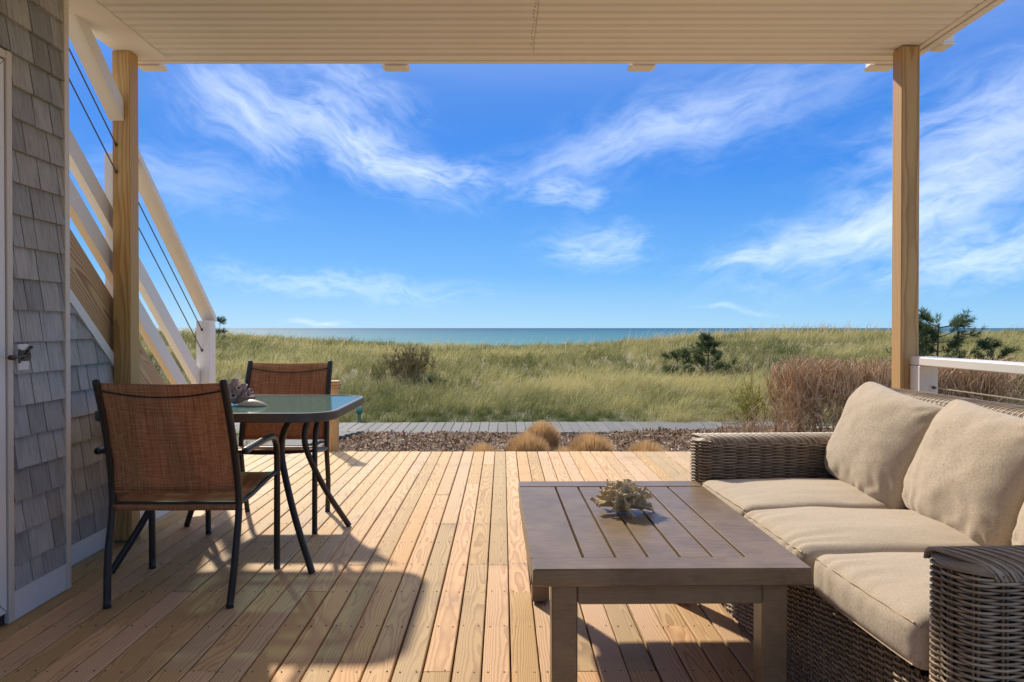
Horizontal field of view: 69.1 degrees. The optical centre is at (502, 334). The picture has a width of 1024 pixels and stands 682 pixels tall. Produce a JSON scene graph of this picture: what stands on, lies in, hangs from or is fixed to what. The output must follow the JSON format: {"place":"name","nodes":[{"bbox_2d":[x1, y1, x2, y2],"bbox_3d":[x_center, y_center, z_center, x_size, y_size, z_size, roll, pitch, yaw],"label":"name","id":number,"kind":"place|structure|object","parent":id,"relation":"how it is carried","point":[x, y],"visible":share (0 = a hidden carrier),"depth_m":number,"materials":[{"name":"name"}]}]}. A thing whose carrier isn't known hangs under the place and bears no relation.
{"place":"outdoors","nodes":[
{"label":"outdoors","id":0,"kind":"place"},
{"bbox_2d":[355,406,362,422],"bbox_3d":[-2.330,1.303,12.062,0.127,0.283,0.127,0,1,0],"label":"garden lantern","id":1,"kind":"object","parent":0,"point":[359,410],"visible":0.86,"depth_m":12.03,"materials":[{"name":"teal metal"}]},
{"bbox_2d":[69,0,1023,327],"label":"sky","id":2,"kind":"structure","parent":0,"point":[295,195],"materials":[{"name":"blue"}]},
{"bbox_2d":[139,323,1023,445],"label":"ground","id":3,"kind":"structure","parent":0,"point":[514,415],"depth_m":18.40,"materials":[{"name":"green plant"}]},
{"bbox_2d":[215,316,227,338],"bbox_3d":[-11.250,-0.200,29.731,0.611,1.194,0.575,0,1,-29],"label":"pine tree","id":4,"kind":"object","parent":3,"relation":"on","point":[221,320],"visible":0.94,"depth_m":29.64,"materials":[{"name":"green plant"}]},
{"bbox_2d":[235,425,271,445],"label":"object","id":5,"kind":"structure","parent":3,"relation":"on","point":[248,440],"depth_m":9.53,"materials":[{"name":"grey"}]},
{"bbox_2d":[237,430,362,445],"bbox_3d":[-2.958,1.487,10.012,1.895,0.211,1.397,0,1,0],"label":"step landing","id":6,"kind":"object","parent":3,"relation":"on","point":[343,433],"visible":0.2,"depth_m":9.70,"materials":[{"name":"grey wood"}]},
{"bbox_2d":[0,451,793,681],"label":"deck","id":7,"kind":"structure","parent":3,"relation":"on","point":[421,573],"depth_m":2.92,"materials":[{"name":"brown wood"}]},
{"bbox_2d":[0,0,71,626],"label":"shingled wall","id":8,"kind":"structure","parent":7,"relation":"on","point":[35,473],"depth_m":2.86,"materials":[{"name":"grey wood"}]},
{"bbox_2d":[0,58,6,615],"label":"door","id":9,"kind":"structure","parent":8,"relation":"in","point":[3,568],"depth_m":2.68,"materials":[{"name":"paint"}]},
{"bbox_2d":[69,0,1005,71],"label":"porch roof","id":10,"kind":"structure","parent":8,"relation":"on","point":[402,35],"depth_m":3.48,"materials":[{"name":"beige wood"}]},
{"bbox_2d":[112,51,140,542],"bbox_3d":[-1.907,-0.186,3.765,0.092,2.462,0.092,0,1,0],"label":"porch post","id":11,"kind":"object","parent":7,"relation":"on","point":[125,250],"visible":0.76,"depth_m":3.72,"materials":[{"name":"brown wood"}]},
{"bbox_2d":[69,14,215,565],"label":"staircase","id":12,"kind":"structure","parent":7,"relation":"on","point":[91,328],"depth_m":3.61,"materials":[{"name":"wood"}]},
{"bbox_2d":[92,379,279,608],"bbox_3d":[-1.293,0.609,3.071,0.603,0.887,0.567,0,1,0],"label":"patio chair","id":13,"kind":"object","parent":7,"relation":"on","point":[169,447],"visible":1,"depth_m":2.89,"materials":[{"name":"brown fabric"}]},
{"bbox_2d":[95,395,363,573],"bbox_3d":[-1.280,0.694,3.656,1.080,0.716,0.900,0,1,0],"label":"glass table","id":14,"kind":"object","parent":7,"relation":"on","point":[289,410],"visible":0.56,"depth_m":3.41,"materials":[{"name":"glass"}]},
{"bbox_2d":[228,379,255,403],"bbox_3d":[-1.278,0.275,3.596,0.140,0.124,0.107,0,1,30],"label":"barnacle cluster","id":15,"kind":"object","parent":14,"relation":"on","point":[239,393],"visible":0.85,"depth_m":3.58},
{"bbox_2d":[236,399,267,406],"bbox_3d":[-1.190,0.323,3.523,0.156,0.032,0.072,0,1,4],"label":"clam shell","id":16,"kind":"object","parent":14,"relation":"on","point":[250,403],"visible":1,"depth_m":3.50},
{"bbox_2d":[205,360,332,533],"bbox_3d":[-1.268,0.599,4.173,0.603,0.887,0.567,0,1,0],"label":"patio chair","id":17,"kind":"object","parent":7,"relation":"on","point":[288,379],"visible":0.54,"depth_m":4.37,"materials":[{"name":"brown fabric"}]},
{"bbox_2d":[518,481,812,681],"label":"coffee table","id":18,"kind":"object","parent":7,"relation":"on","point":[690,542],"visible":0.96,"depth_m":2.00,"materials":[{"name":"brown wood"}]},
{"bbox_2d":[590,479,654,517],"bbox_3d":[0.404,0.547,2.504,0.219,0.121,0.182,0,1,0],"label":"coral","id":19,"kind":"object","parent":18,"relation":"on","point":[626,495],"visible":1,"depth_m":2.48},
{"bbox_2d":[690,388,1023,681],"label":"wicker sofa","id":20,"kind":"object","parent":7,"relation":"on","point":[976,604],"visible":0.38,"depth_m":1.81,"materials":[{"name":"brown wicker"}]},
{"bbox_2d":[702,478,890,516],"bbox_3d":[1.212,0.640,2.821,0.812,0.150,0.488,1,0,-3],"label":"seat cushion","id":21,"kind":"object","parent":20,"relation":"on","point":[741,496],"visible":0.39,"depth_m":2.70,"materials":[{"name":"beige fabric"}]},
{"bbox_2d":[824,382,942,509],"bbox_3d":[1.443,0.416,2.818,0.233,0.419,0.536,23,6,-5],"label":"back cushion","id":22,"kind":"object","parent":21,"relation":"on","point":[875,440],"visible":0.78,"depth_m":2.69,"materials":[{"name":"beige fabric"}]},
{"bbox_2d":[744,506,980,587],"bbox_3d":[1.219,0.646,2.324,0.813,0.147,0.488,1,0,-2],"label":"seat cushion","id":23,"kind":"object","parent":20,"relation":"on","point":[807,535],"visible":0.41,"depth_m":2.20,"materials":[{"name":"beige fabric"}]},
{"bbox_2d":[902,399,1023,545],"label":"back cushion","id":24,"kind":"object","parent":23,"relation":"on","point":[965,473],"visible":0.91,"depth_m":2.21,"materials":[{"name":"beige fabric"}]},
{"bbox_2d":[813,552,932,669],"bbox_3d":[1.253,0.650,1.827,0.813,0.148,0.488,1,0,-3],"label":"seat cushion","id":25,"kind":"object","parent":20,"relation":"on","point":[883,598],"visible":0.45,"depth_m":1.77,"materials":[{"name":"beige fabric"}]},
{"bbox_2d":[1011,503,1023,544],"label":"back cushion","id":26,"kind":"object","parent":25,"relation":"on","point":[1018,535],"visible":0.68,"depth_m":1.97,"materials":[{"name":"beige fabric"}]},
{"bbox_2d":[892,46,919,389],"bbox_3d":[2.001,-0.185,3.698,0.092,2.462,0.092,0,1,0],"label":"porch post","id":27,"kind":"object","parent":7,"relation":"on","point":[905,207],"visible":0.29,"depth_m":3.65,"materials":[{"name":"brown wood"}]},
{"bbox_2d":[910,356,1023,400],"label":"side railing","id":28,"kind":"object","parent":7,"relation":"on","point":[923,373],"visible":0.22,"depth_m":3.42,"materials":[{"name":"wood"}]},
{"bbox_2d":[370,342,438,382],"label":"juniper shrub","id":29,"kind":"object","parent":3,"relation":"on","point":[407,360],"visible":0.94,"depth_m":18.25,"materials":[{"name":"green plant"}]},
{"bbox_2d":[421,373,448,387],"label":"shrub","id":30,"kind":"object","parent":3,"relation":"on","point":[429,378],"visible":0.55,"depth_m":17.56,"materials":[{"name":"green plant"}]},
{"bbox_2d":[235,421,830,434],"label":"boardwalk","id":31,"kind":"structure","parent":3,"relation":"on","point":[509,427],"depth_m":11.38,"materials":[{"name":"grey wood"}]},
{"bbox_2d":[227,319,891,349],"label":"seed grass","id":32,"kind":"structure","parent":3,"relation":"on","point":[687,333],"depth_m":30.81,"materials":[{"name":"green plant"}]},
{"bbox_2d":[339,427,832,453],"bbox_3d":[2.150,1.488,8.698,10.700,0.256,4.470,0,1,0],"label":"mulch bed","id":33,"kind":"object","parent":3,"relation":"on","point":[685,439],"visible":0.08,"depth_m":10.14,"materials":[{"name":"brown wood"}]},
{"bbox_2d":[464,441,499,454],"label":"grass clump","id":34,"kind":"object","parent":33,"relation":"on","point":[484,449],"visible":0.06,"depth_m":7.34,"materials":[{"name":"brown plant"}]},
{"bbox_2d":[502,431,551,456],"bbox_3d":[0.254,1.291,7.961,0.588,0.557,0.596,0,1,0],"label":"grass clump","id":35,"kind":"object","parent":33,"relation":"on","point":[527,442],"visible":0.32,"depth_m":7.86,"materials":[{"name":"brown plant"}]},
{"bbox_2d":[524,419,560,451],"bbox_3d":[0.472,1.269,9.066,0.544,0.494,0.550,0,1,0],"label":"grass clump","id":36,"kind":"object","parent":33,"relation":"on","point":[547,432],"visible":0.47,"depth_m":8.93,"materials":[{"name":"brown plant"}]},
{"bbox_2d":[550,445,575,452],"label":"grass clump","id":37,"kind":"object","parent":33,"relation":"on","point":[563,450],"visible":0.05,"depth_m":7.29,"materials":[{"name":"brown plant"}]},
{"bbox_2d":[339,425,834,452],"bbox_3d":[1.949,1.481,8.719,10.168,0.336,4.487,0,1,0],"label":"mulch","id":38,"kind":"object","parent":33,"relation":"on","point":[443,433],"visible":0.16,"depth_m":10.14,"materials":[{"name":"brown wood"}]},
{"bbox_2d":[329,380,341,451],"bbox_3d":[-1.505,0.991,6.589,0.132,1.164,0.132,0,1,0],"label":"newel post","id":39,"kind":"object","parent":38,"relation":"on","point":[334,432],"visible":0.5,"depth_m":6.54,"materials":[{"name":"brown wood"}]},
{"bbox_2d":[565,431,616,452],"bbox_3d":[0.946,1.289,8.008,0.652,0.518,0.646,0,1,0],"label":"grass clump","id":40,"kind":"object","parent":33,"relation":"on","point":[591,442],"visible":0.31,"depth_m":7.91,"materials":[{"name":"brown plant"}]},
{"bbox_2d":[622,438,666,451],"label":"grass clump","id":41,"kind":"object","parent":33,"relation":"on","point":[649,446],"visible":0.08,"depth_m":7.54,"materials":[{"name":"brown plant"}]},
{"bbox_2d":[695,408,783,432],"bbox_3d":[2.742,1.197,8.788,0.849,0.705,0.993,0,1,-45],"label":"bare shrub","id":42,"kind":"object","parent":33,"relation":"on","point":[742,428],"visible":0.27,"depth_m":8.72,"materials":[{"name":"brown plant"}]},
{"bbox_2d":[712,382,824,432],"bbox_3d":[3.363,1.011,9.258,1.642,1.018,1.086,0,1,-37],"label":"bare shrub","id":43,"kind":"object","parent":33,"relation":"on","point":[781,418],"visible":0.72,"depth_m":9.24,"materials":[{"name":"brown plant"}]},
{"bbox_2d":[658,346,705,378],"bbox_3d":[4.970,0.847,20.613,1.268,1.162,1.200,0,1,-13],"label":"shrub","id":44,"kind":"object","parent":3,"relation":"on","point":[685,354],"visible":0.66,"depth_m":20.66,"materials":[{"name":"green plant"}]},
{"bbox_2d":[680,331,739,377],"bbox_3d":[5.647,0.629,20.803,1.826,1.540,1.246,0,1,-22],"label":"pine tree","id":45,"kind":"object","parent":3,"relation":"on","point":[708,345],"visible":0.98,"depth_m":20.68,"materials":[{"name":"green plant"}]},
{"bbox_2d":[722,362,754,377],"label":"shrub","id":46,"kind":"object","parent":3,"relation":"on","point":[739,368],"visible":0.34,"depth_m":20.26,"materials":[{"name":"green plant"}]},
{"bbox_2d":[711,370,784,432],"bbox_3d":[3.433,0.985,10.251,0.982,1.019,1.049,0,1,31],"label":"grassy shrub","id":47,"kind":"object","parent":3,"relation":"on","point":[747,405],"visible":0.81,"depth_m":10.31,"materials":[{"name":"green plant"}]},
{"bbox_2d":[764,346,820,375],"bbox_3d":[6.057,0.717,15.451,1.508,1.075,1.359,0,1,-38],"label":"shrub","id":48,"kind":"object","parent":3,"relation":"on","point":[794,358],"visible":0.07,"depth_m":15.50,"materials":[{"name":"plant"}]},
{"bbox_2d":[762,354,1023,432],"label":"hedge","id":49,"kind":"object","parent":3,"relation":"on","point":[841,386],"visible":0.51,"depth_m":9.26,"materials":[{"name":"brown plant"}]},
{"bbox_2d":[882,307,986,368],"bbox_3d":[9.469,0.222,16.153,2.120,1.774,1.795,0,1,13],"label":"pine tree","id":50,"kind":"object","parent":3,"relation":"on","point":[928,333],"visible":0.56,"depth_m":16.04,"materials":[{"name":"green plant"}]},
{"bbox_2d":[967,335,1023,379],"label":"pine tree","id":51,"kind":"object","parent":3,"relation":"on","point":[986,345],"visible":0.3,"depth_m":15.37,"materials":[{"name":"green plant"}]},
{"bbox_2d":[156,328,1022,347],"bbox_3d":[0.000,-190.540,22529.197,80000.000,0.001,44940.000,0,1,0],"label":"sea","id":52,"kind":"structure","parent":0,"point":[522,336],"depth_m":828.62,"materials":[{"name":"liquid"}]}
]}

